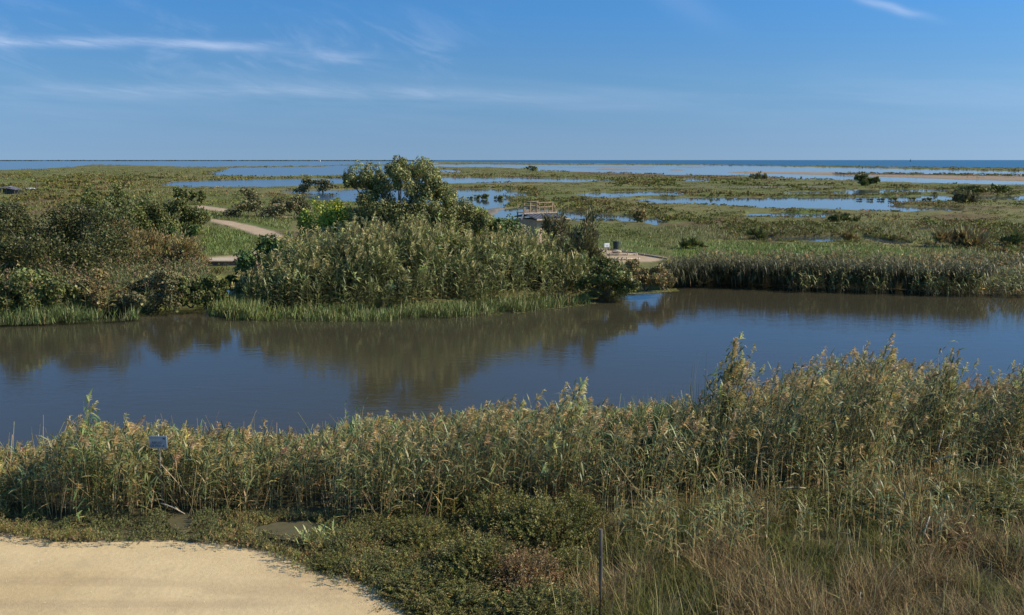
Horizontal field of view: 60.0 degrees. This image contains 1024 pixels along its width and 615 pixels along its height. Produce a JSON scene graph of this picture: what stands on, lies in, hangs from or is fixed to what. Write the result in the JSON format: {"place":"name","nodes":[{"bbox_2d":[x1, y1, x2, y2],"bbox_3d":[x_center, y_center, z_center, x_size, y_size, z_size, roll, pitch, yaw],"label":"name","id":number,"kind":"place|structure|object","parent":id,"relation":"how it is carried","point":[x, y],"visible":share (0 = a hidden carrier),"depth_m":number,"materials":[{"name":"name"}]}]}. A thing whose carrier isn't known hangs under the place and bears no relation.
{"place":"outdoors","nodes":[
{"label":"outdoors","id":0,"kind":"place"},
{"bbox_2d":[0,161,417,201],"bbox_3d":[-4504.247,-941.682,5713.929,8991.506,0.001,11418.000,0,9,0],"label":"western lagoon","id":1,"kind":"structure","parent":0,"point":[345,195],"depth_m":869.48,"materials":[{"name":"blue liquid"}]},
{"bbox_2d":[0,533,423,614],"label":"sand track","id":2,"kind":"structure","parent":0,"point":[35,579],"depth_m":19.10,"materials":[{"name":"beige sand"}]},
{"bbox_2d":[198,206,658,262],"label":"sand path","id":3,"kind":"structure","parent":0,"point":[254,230],"depth_m":111.35,"materials":[{"name":"beige sand"}]},
{"bbox_2d":[0,281,1023,456],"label":"river","id":4,"kind":"structure","parent":0,"point":[193,366],"depth_m":44.11,"materials":[{"name":"blue liquid"}]},
{"bbox_2d":[468,286,919,317],"bbox_3d":[12.987,-0.859,62.965,36.012,0.074,7.256,-3,10,-19],"label":"floating weed","id":5,"kind":"object","parent":4,"relation":"on","point":[663,291],"visible":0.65,"depth_m":64.33,"materials":[{"name":"green plant"}]},
{"bbox_2d":[682,353,706,403],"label":"flooded reed stems","id":6,"kind":"object","parent":4,"relation":"in","point":[693,386],"visible":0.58,"depth_m":33.13,"materials":[{"name":"green plant"}]},
{"bbox_2d":[0,161,1023,614],"bbox_3d":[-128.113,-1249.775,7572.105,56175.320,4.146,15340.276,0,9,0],"label":"ground","id":7,"kind":"structure","parent":0,"point":[632,495],"depth_m":61.52,"materials":[{"name":"green plant"}]},
{"bbox_2d":[0,277,21,315],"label":"bank shrub","id":8,"kind":"object","parent":7,"relation":"on","point":[17,297],"visible":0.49,"depth_m":52.77,"materials":[{"name":"green plant"}]},
{"bbox_2d":[0,186,26,193],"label":"ruined shed","id":9,"kind":"structure","parent":7,"relation":"on","point":[11,190],"depth_m":237.88,"materials":[{"name":"grey"}]},
{"bbox_2d":[0,200,40,268],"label":"tamarisk","id":10,"kind":"object","parent":7,"relation":"on","point":[18,222],"visible":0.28,"depth_m":65.33,"materials":[{"name":"green plant"}]},
{"bbox_2d":[0,267,82,312],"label":"bank shrub","id":11,"kind":"object","parent":7,"relation":"on","point":[44,282],"visible":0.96,"depth_m":52.86,"materials":[{"name":"green plant"}]},
{"bbox_2d":[0,201,149,284],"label":"tamarisk","id":12,"kind":"object","parent":7,"relation":"on","point":[63,247],"visible":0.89,"depth_m":63.90,"materials":[{"name":"green plant"}]},
{"bbox_2d":[62,388,119,525],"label":"reed clump","id":13,"kind":"object","parent":7,"relation":"on","point":[85,421],"visible":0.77,"depth_m":22.41,"materials":[{"name":"green plant"}]},
{"bbox_2d":[71,182,127,234],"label":"olive bush","id":14,"kind":"object","parent":7,"relation":"on","point":[89,195],"visible":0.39,"depth_m":103.98,"materials":[{"name":"green plant"}]},
{"bbox_2d":[68,268,135,310],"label":"bank shrub","id":15,"kind":"object","parent":7,"relation":"on","point":[90,294],"visible":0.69,"depth_m":54.18,"materials":[{"name":"green plant"}]},
{"bbox_2d":[0,243,210,312],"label":"bank reeds","id":16,"kind":"object","parent":7,"relation":"on","point":[117,272],"visible":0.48,"depth_m":60.89,"materials":[{"name":"green plant"}]},
{"bbox_2d":[93,217,149,251],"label":"tamarisk","id":17,"kind":"object","parent":7,"relation":"on","point":[129,226],"visible":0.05,"depth_m":78.19,"materials":[{"name":"green plant"}]},
{"bbox_2d":[99,191,184,240],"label":"olive bush","id":18,"kind":"object","parent":7,"relation":"on","point":[141,211],"visible":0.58,"depth_m":96.69,"materials":[{"name":"green plant"}]},
{"bbox_2d":[99,224,193,269],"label":"tamarisk","id":19,"kind":"object","parent":7,"relation":"on","point":[153,239],"visible":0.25,"depth_m":71.94,"materials":[{"name":"green plant"}]},
{"bbox_2d":[108,268,192,312],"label":"bank shrub","id":20,"kind":"object","parent":7,"relation":"on","point":[164,280],"visible":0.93,"depth_m":54.51,"materials":[{"name":"green plant"}]},
{"bbox_2d":[149,434,167,507],"bbox_3d":[-9.141,4.361,23.067,0.464,2.222,0.073,0,9,2],"label":"fishing sign","id":21,"kind":"object","parent":7,"relation":"on","point":[158,441],"visible":1,"depth_m":22.90,"materials":[{"name":"blue metal"}]},
{"bbox_2d":[141,230,211,271],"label":"tamarisk","id":22,"kind":"object","parent":7,"relation":"on","point":[187,244],"visible":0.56,"depth_m":69.34,"materials":[{"name":"green plant"}]},
{"bbox_2d":[143,196,212,242],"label":"olive bush","id":23,"kind":"object","parent":7,"relation":"on","point":[190,215],"visible":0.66,"depth_m":98.67,"materials":[{"name":"green plant"}]},
{"bbox_2d":[166,513,194,533],"bbox_3d":[-8.237,5.365,22.112,0.679,0.035,1.415,-6,11,-33],"label":"mud patch","id":24,"kind":"object","parent":7,"relation":"on","point":[185,520],"visible":0.83,"depth_m":22.14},
{"bbox_2d":[166,223,200,240],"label":"olive bush","id":25,"kind":"object","parent":7,"relation":"on","point":[194,230],"visible":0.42,"depth_m":93.26,"materials":[{"name":"green plant"}]},
{"bbox_2d":[173,186,193,200],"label":"olive bush","id":26,"kind":"object","parent":7,"relation":"on","point":[176,189],"visible":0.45,"depth_m":186.81,"materials":[{"name":"green plant"}]},
{"bbox_2d":[170,276,214,308],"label":"bank shrub","id":27,"kind":"object","parent":7,"relation":"on","point":[196,298],"visible":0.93,"depth_m":55.10,"materials":[{"name":"green plant"}]},
{"bbox_2d":[180,190,206,203],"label":"olive bush","id":28,"kind":"object","parent":7,"relation":"on","point":[202,197],"visible":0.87,"depth_m":182.08,"materials":[{"name":"green plant"}]},
{"bbox_2d":[185,273,229,302],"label":"fig bush","id":29,"kind":"object","parent":7,"relation":"on","point":[210,282],"visible":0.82,"depth_m":55.51,"materials":[{"name":"green plant"}]},
{"bbox_2d":[0,160,436,160],"bbox_3d":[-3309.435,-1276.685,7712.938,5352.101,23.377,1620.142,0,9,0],"label":"treeline","id":30,"kind":"object","parent":7,"relation":"on","point":[205,160],"visible":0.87,"depth_m":7373.78,"materials":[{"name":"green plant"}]},
{"bbox_2d":[207,258,237,265],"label":"culvert bridge","id":31,"kind":"structure","parent":7,"relation":"on","point":[219,261],"depth_m":76.77,"materials":[{"name":"concrete"}]},
{"bbox_2d":[222,186,287,217],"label":"scrub bush","id":32,"kind":"object","parent":7,"relation":"on","point":[251,203],"visible":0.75,"depth_m":140.67,"materials":[{"name":"green plant"}]},
{"bbox_2d":[225,233,311,293],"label":"fig bush","id":33,"kind":"object","parent":7,"relation":"on","point":[267,245],"visible":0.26,"depth_m":60.25,"materials":[{"name":"green plant"}]},
{"bbox_2d":[254,521,323,540],"bbox_3d":[-5.519,5.436,21.684,1.937,0.035,1.195,0,9,0],"label":"mud patch","id":34,"kind":"object","parent":7,"relation":"on","point":[283,528],"visible":0.63,"depth_m":21.71,"materials":[{"name":"grey soil"}]},
{"bbox_2d":[271,194,312,217],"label":"scrub bush","id":35,"kind":"object","parent":7,"relation":"on","point":[297,204],"visible":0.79,"depth_m":137.13,"materials":[{"name":"green plant"}]},
{"bbox_2d":[0,289,596,325],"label":"waterside sedge","id":36,"kind":"object","parent":7,"relation":"on","point":[232,306],"visible":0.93,"depth_m":54.30,"materials":[{"name":"green plant"}]},
{"bbox_2d":[0,501,598,614],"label":"creeping ground cover","id":37,"kind":"object","parent":7,"relation":"on","point":[54,532],"visible":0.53,"depth_m":21.19,"materials":[{"name":"green plant"}]},
{"bbox_2d":[285,518,339,553],"bbox_3d":[-4.612,5.329,20.847,1.370,0.644,0.891,-8,12,-41],"label":"reed sprout","id":38,"kind":"object","parent":7,"relation":"on","point":[306,539],"visible":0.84,"depth_m":20.77,"materials":[{"name":"green plant"}]},
{"bbox_2d":[292,177,336,192],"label":"scrub bush","id":39,"kind":"object","parent":7,"relation":"on","point":[325,186],"visible":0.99,"depth_m":253.38,"materials":[{"name":"green plant"}]},
{"bbox_2d":[293,196,354,279],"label":"bright shrub","id":40,"kind":"object","parent":7,"relation":"on","point":[327,217],"visible":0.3,"depth_m":66.14,"materials":[{"name":"green plant"}]},
{"bbox_2d":[308,546,361,576],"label":"saltbush","id":41,"kind":"object","parent":7,"relation":"on","point":[320,559],"visible":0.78,"depth_m":19.84,"materials":[{"name":"green plant"}]},
{"bbox_2d":[318,519,386,556],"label":"saltbush","id":42,"kind":"object","parent":7,"relation":"on","point":[368,537],"visible":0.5,"depth_m":20.96,"materials":[{"name":"green plant"}]},
{"bbox_2d":[331,398,389,514],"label":"reed clump","id":43,"kind":"object","parent":7,"relation":"on","point":[358,436],"visible":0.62,"depth_m":22.88,"materials":[{"name":"green plant"}]},
{"bbox_2d":[351,511,399,534],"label":"saltbush","id":44,"kind":"object","parent":7,"relation":"on","point":[375,521],"visible":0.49,"depth_m":21.77,"materials":[{"name":"green plant"}]},
{"bbox_2d":[342,546,430,588],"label":"saltbush","id":45,"kind":"object","parent":7,"relation":"on","point":[385,567],"visible":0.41,"depth_m":19.56,"materials":[{"name":"green plant"}]},
{"bbox_2d":[383,499,433,521],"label":"saltbush","id":46,"kind":"object","parent":7,"relation":"on","point":[408,510],"visible":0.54,"depth_m":22.39,"materials":[{"name":"green plant"}]},
{"bbox_2d":[342,155,493,280],"bbox_3d":[-6.766,-6.133,64.004,10.958,9.706,4.394,0,9,0],"label":"eucalyptus tree","id":47,"kind":"object","parent":7,"relation":"on","point":[434,188],"visible":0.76,"depth_m":63.26,"materials":[{"name":"green plant"}]},
{"bbox_2d":[380,513,463,555],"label":"saltbush","id":48,"kind":"object","parent":7,"relation":"on","point":[413,529],"visible":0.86,"depth_m":20.90,"materials":[{"name":"green plant"}]},
{"bbox_2d":[372,557,479,614],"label":"saltbush","id":49,"kind":"object","parent":7,"relation":"on","point":[410,598],"visible":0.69,"depth_m":18.49,"materials":[{"name":"green plant"}]},
{"bbox_2d":[231,209,633,307],"bbox_3d":[-4.839,-3.873,62.005,28.466,6.137,14.848,0,9,0],"label":"giant reed thicket","id":50,"kind":"object","parent":7,"relation":"on","point":[380,257],"visible":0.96,"depth_m":59.02,"materials":[{"name":"green plant"}]},
{"bbox_2d":[413,475,495,520],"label":"saltbush","id":51,"kind":"object","parent":7,"relation":"on","point":[435,502],"visible":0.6,"depth_m":22.66,"materials":[{"name":"green plant"}]},
{"bbox_2d":[403,570,520,614],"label":"saltbush","id":52,"kind":"object","parent":7,"relation":"on","point":[472,594],"visible":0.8,"depth_m":17.82,"materials":[{"name":"green plant"}]},
{"bbox_2d":[444,200,486,280],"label":"bright shrub","id":53,"kind":"object","parent":7,"relation":"on","point":[481,209],"visible":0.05,"depth_m":66.22,"materials":[{"name":"green plant"}]},
{"bbox_2d":[419,519,532,591],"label":"saltbush","id":54,"kind":"object","parent":7,"relation":"on","point":[457,553],"visible":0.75,"depth_m":19.20,"materials":[{"name":"green plant"}]},
{"bbox_2d":[456,481,543,537],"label":"saltbush","id":55,"kind":"object","parent":7,"relation":"on","point":[486,508],"visible":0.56,"depth_m":21.68,"materials":[{"name":"green plant"}]},
{"bbox_2d":[479,213,529,281],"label":"fig bush","id":56,"kind":"object","parent":7,"relation":"on","point":[504,226],"visible":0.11,"depth_m":65.74,"materials":[{"name":"green plant"}]},
{"bbox_2d":[476,528,533,563],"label":"saltbush","id":57,"kind":"object","parent":7,"relation":"on","point":[508,538],"visible":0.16,"depth_m":20.25,"materials":[{"name":"green plant"}]},
{"bbox_2d":[480,469,542,503],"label":"saltbush","id":58,"kind":"object","parent":7,"relation":"on","point":[527,480],"visible":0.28,"depth_m":23.76,"materials":[{"name":"green plant"}]},
{"bbox_2d":[0,332,1023,521],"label":"reed bed","id":59,"kind":"object","parent":7,"relation":"on","point":[190,458],"visible":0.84,"depth_m":23.81,"materials":[{"name":"green plant"}]},
{"bbox_2d":[0,162,1023,279],"bbox_3d":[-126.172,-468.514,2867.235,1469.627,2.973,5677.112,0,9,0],"label":"marsh scrub","id":60,"kind":"object","parent":7,"relation":"on","point":[576,200],"visible":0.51,"depth_m":199.11,"materials":[{"name":"green plant"}]},
{"bbox_2d":[0,179,1023,261],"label":"meadow grass","id":61,"kind":"structure","parent":7,"relation":"on","point":[231,232],"depth_m":105.75,"materials":[{"name":"green plant"}]},
{"bbox_2d":[474,541,577,606],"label":"saltbush","id":62,"kind":"object","parent":7,"relation":"on","point":[527,569],"visible":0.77,"depth_m":18.57,"materials":[{"name":"green plant"}]},
{"bbox_2d":[29,162,1023,245],"bbox_3d":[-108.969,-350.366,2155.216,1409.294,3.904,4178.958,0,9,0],"label":"shore scrub","id":63,"kind":"object","parent":7,"relation":"on","point":[825,231],"visible":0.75,"depth_m":236.50,"materials":[{"name":"green plant"}]},
{"bbox_2d":[484,480,598,559],"bbox_3d":[0.727,5.029,20.990,2.760,1.455,3.151,-5,11,-26],"label":"saltbush","id":64,"kind":"object","parent":7,"relation":"on","point":[559,520],"visible":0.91,"depth_m":20.73,"materials":[{"name":"green plant"}]},
{"bbox_2d":[514,212,569,241],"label":"platform","id":65,"kind":"object","parent":7,"relation":"on","point":[535,220],"visible":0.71,"depth_m":86.53,"materials":[{"name":"grey wood"}]},
{"bbox_2d":[517,201,557,217],"bbox_3d":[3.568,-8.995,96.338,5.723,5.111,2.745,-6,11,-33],"label":"railing","id":66,"kind":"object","parent":65,"relation":"on","point":[530,206],"depth_m":95.08,"materials":[{"name":"brown wood"}]},
{"bbox_2d":[482,571,602,614],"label":"saltbush","id":67,"kind":"object","parent":7,"relation":"on","point":[544,597],"visible":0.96,"depth_m":17.49,"materials":[{"name":"green plant"}]},
{"bbox_2d":[541,197,572,278],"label":"tamarisk","id":68,"kind":"object","parent":7,"relation":"on","point":[548,226],"visible":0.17,"depth_m":66.55,"materials":[{"name":"green plant"}]},
{"bbox_2d":[528,481,591,505],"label":"saltbush","id":69,"kind":"object","parent":7,"relation":"on","point":[549,494],"visible":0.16,"depth_m":23.12,"materials":[{"name":"green plant"}]},
{"bbox_2d":[530,377,601,505],"bbox_3d":[1.347,3.645,23.249,2.216,3.774,2.430,0,9,0],"label":"reed clump","id":70,"kind":"object","parent":7,"relation":"on","point":[573,416],"visible":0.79,"depth_m":23.11,"materials":[{"name":"green plant"}]},
{"bbox_2d":[543,543,604,587],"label":"saltbush","id":71,"kind":"object","parent":7,"relation":"on","point":[579,558],"visible":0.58,"depth_m":19.26,"materials":[{"name":"green plant"}]},
{"bbox_2d":[549,202,603,281],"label":"tamarisk","id":72,"kind":"object","parent":7,"relation":"on","point":[590,234],"visible":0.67,"depth_m":65.10,"materials":[{"name":"green plant"}]},
{"bbox_2d":[543,483,613,536],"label":"saltbush","id":73,"kind":"object","parent":7,"relation":"on","point":[582,504],"visible":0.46,"depth_m":21.71,"materials":[{"name":"green plant"}]},
{"bbox_2d":[599,528,602,614],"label":"wooden post","id":74,"kind":"object","parent":7,"relation":"on","point":[600,561],"visible":1,"depth_m":17.19,"materials":[{"name":"grey wood"}]},
{"bbox_2d":[573,256,641,297],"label":"scrub bush","id":75,"kind":"object","parent":7,"relation":"on","point":[621,280],"visible":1,"depth_m":59.85,"materials":[{"name":"green plant"}]},
{"bbox_2d":[613,241,620,249],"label":"litter bin","id":76,"kind":"object","parent":7,"relation":"on","point":[616,244],"visible":0.93,"depth_m":89.63,"materials":[{"name":"plastic"}]},
{"bbox_2d":[608,247,666,258],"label":"log edging","id":77,"kind":"object","parent":7,"relation":"on","point":[643,254],"visible":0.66,"depth_m":84.67,"materials":[{"name":"brown wood"}]},
{"bbox_2d":[632,209,647,221],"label":"marsh bush","id":78,"kind":"object","parent":7,"relation":"on","point":[640,216],"visible":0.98,"depth_m":129.37,"materials":[{"name":"green plant"}]},
{"bbox_2d":[620,259,676,291],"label":"scrub bush","id":79,"kind":"object","parent":7,"relation":"on","point":[657,275],"visible":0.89,"depth_m":61.93,"materials":[{"name":"green plant"}]},
{"bbox_2d":[621,392,713,474],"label":"clump","id":80,"kind":"object","parent":7,"relation":"on","point":[657,413],"visible":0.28,"depth_m":25.91,"materials":[{"name":"green plant"}]},
{"bbox_2d":[678,233,708,248],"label":"bush","id":81,"kind":"object","parent":7,"relation":"on","point":[688,242],"visible":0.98,"depth_m":90.92,"materials":[{"name":"green plant"}]},
{"bbox_2d":[680,331,782,490],"bbox_3d":[6.253,2.934,25.305,2.994,4.503,3.501,7,12,38],"label":"reed clump","id":82,"kind":"object","parent":7,"relation":"on","point":[730,376],"visible":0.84,"depth_m":25.10,"materials":[{"name":"green plant"}]},
{"bbox_2d":[746,226,768,238],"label":"bush","id":83,"kind":"object","parent":7,"relation":"on","point":[756,232],"visible":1,"depth_m":101.81,"materials":[{"name":"green plant"}]},
{"bbox_2d":[749,171,767,178],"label":"marsh bush","id":84,"kind":"object","parent":7,"relation":"on","point":[759,175],"visible":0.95,"depth_m":422.48,"materials":[{"name":"green plant"}]},
{"bbox_2d":[548,441,1023,614],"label":"dry rushes","id":85,"kind":"object","parent":7,"relation":"on","point":[782,581],"visible":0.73,"depth_m":19.27,"materials":[{"name":"brown plant"}]},
{"bbox_2d":[750,482,848,527],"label":"saltbush","id":86,"kind":"object","parent":7,"relation":"on","point":[823,501],"visible":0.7,"depth_m":22.80,"materials":[{"name":"green plant"}]},
{"bbox_2d":[767,346,848,501],"bbox_3d":[8.318,3.212,24.273,2.329,4.293,2.702,-7,12,-37],"label":"reed clump","id":87,"kind":"object","parent":7,"relation":"on","point":[807,468],"visible":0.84,"depth_m":24.23,"materials":[{"name":"green plant"}]},
{"bbox_2d":[606,423,1023,568],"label":"stunted reed","id":88,"kind":"object","parent":7,"relation":"on","point":[880,474],"visible":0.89,"depth_m":21.39,"materials":[{"name":"green plant"}]},
{"bbox_2d":[658,242,1023,297],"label":"bank reeds","id":89,"kind":"object","parent":7,"relation":"on","point":[936,273],"visible":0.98,"depth_m":65.47,"materials":[{"name":"green plant"}]},
{"bbox_2d":[827,213,861,221],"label":"marsh bush","id":90,"kind":"object","parent":7,"relation":"on","point":[840,218],"visible":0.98,"depth_m":130.52,"materials":[{"name":"green plant"}]},
{"bbox_2d":[840,226,859,240],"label":"rush tussock","id":91,"kind":"object","parent":7,"relation":"on","point":[849,235],"visible":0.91,"depth_m":98.75,"materials":[{"name":"green plant"}]},
{"bbox_2d":[853,173,880,185],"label":"marsh bush","id":92,"kind":"object","parent":7,"relation":"on","point":[863,179],"visible":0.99,"depth_m":313.67,"materials":[{"name":"green plant"}]},
{"bbox_2d":[803,341,931,490],"bbox_3d":[9.834,3.140,24.570,3.081,4.338,4.004,7,12,37],"label":"reed clump","id":93,"kind":"object","parent":7,"relation":"on","point":[863,447],"visible":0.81,"depth_m":24.75,"materials":[{"name":"green plant"}]},
{"bbox_2d":[814,485,959,536],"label":"saltbush","id":94,"kind":"object","parent":7,"relation":"on","point":[855,501],"visible":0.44,"depth_m":22.49,"materials":[{"name":"green plant"}]},
{"bbox_2d":[900,340,994,470],"bbox_3d":[12.653,2.995,26.023,2.294,4.147,2.508,-9,13,-44],"label":"reed clump","id":95,"kind":"object","parent":7,"relation":"on","point":[944,381],"visible":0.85,"depth_m":25.88,"materials":[{"name":"green plant"}]},
{"bbox_2d":[900,516,1005,559],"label":"saltbush","id":96,"kind":"object","parent":7,"relation":"on","point":[957,540],"visible":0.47,"depth_m":20.79,"materials":[{"name":"green plant"}]},
{"bbox_2d":[930,224,989,247],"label":"rush tussock","id":97,"kind":"object","parent":7,"relation":"on","point":[965,236],"visible":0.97,"depth_m":92.46,"materials":[{"name":"green plant"}]},
{"bbox_2d":[951,188,978,202],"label":"marsh bush","id":98,"kind":"object","parent":7,"relation":"on","point":[958,197],"visible":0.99,"depth_m":186.91,"materials":[{"name":"green plant"}]},
{"bbox_2d":[912,475,1023,530],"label":"saltbush","id":99,"kind":"object","parent":7,"relation":"on","point":[948,488],"visible":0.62,"depth_m":22.85,"materials":[{"name":"green plant"}]},
{"bbox_2d":[955,183,1012,192],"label":"marsh bush","id":100,"kind":"object","parent":7,"relation":"on","point":[1004,188],"visible":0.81,"depth_m":240.24,"materials":[{"name":"green plant"}]},
{"bbox_2d":[971,360,1023,469],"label":"reed clump","id":101,"kind":"object","parent":7,"relation":"on","point":[1016,413],"visible":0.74,"depth_m":26.38,"materials":[{"name":"green plant"}]},
{"bbox_2d":[972,530,1023,578],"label":"saltbush","id":102,"kind":"object","parent":7,"relation":"on","point":[1013,542],"visible":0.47,"depth_m":20.27,"materials":[{"name":"green plant"}]},
{"bbox_2d":[996,226,1023,244],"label":"rush tussock","id":103,"kind":"object","parent":7,"relation":"on","point":[1015,236],"visible":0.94,"depth_m":94.46,"materials":[{"name":"green plant"}]},
{"bbox_2d":[0,0,1023,159],"label":"sky","id":104,"kind":"structure","parent":0,"point":[80,79],"materials":[{"name":"blue"}]},
{"bbox_2d":[22,160,1023,167],"bbox_3d":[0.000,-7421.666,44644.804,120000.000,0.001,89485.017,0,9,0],"label":"sea","id":105,"kind":"structure","parent":0,"point":[970,163],"depth_m":3210.68,"materials":[{"name":"blue liquid"}]},
{"bbox_2d":[420,162,1023,244],"bbox_3d":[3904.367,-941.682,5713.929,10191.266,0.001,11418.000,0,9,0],"label":"lagoon","id":106,"kind":"structure","parent":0,"point":[845,203],"depth_m":255.31,"materials":[{"name":"blue liquid"}]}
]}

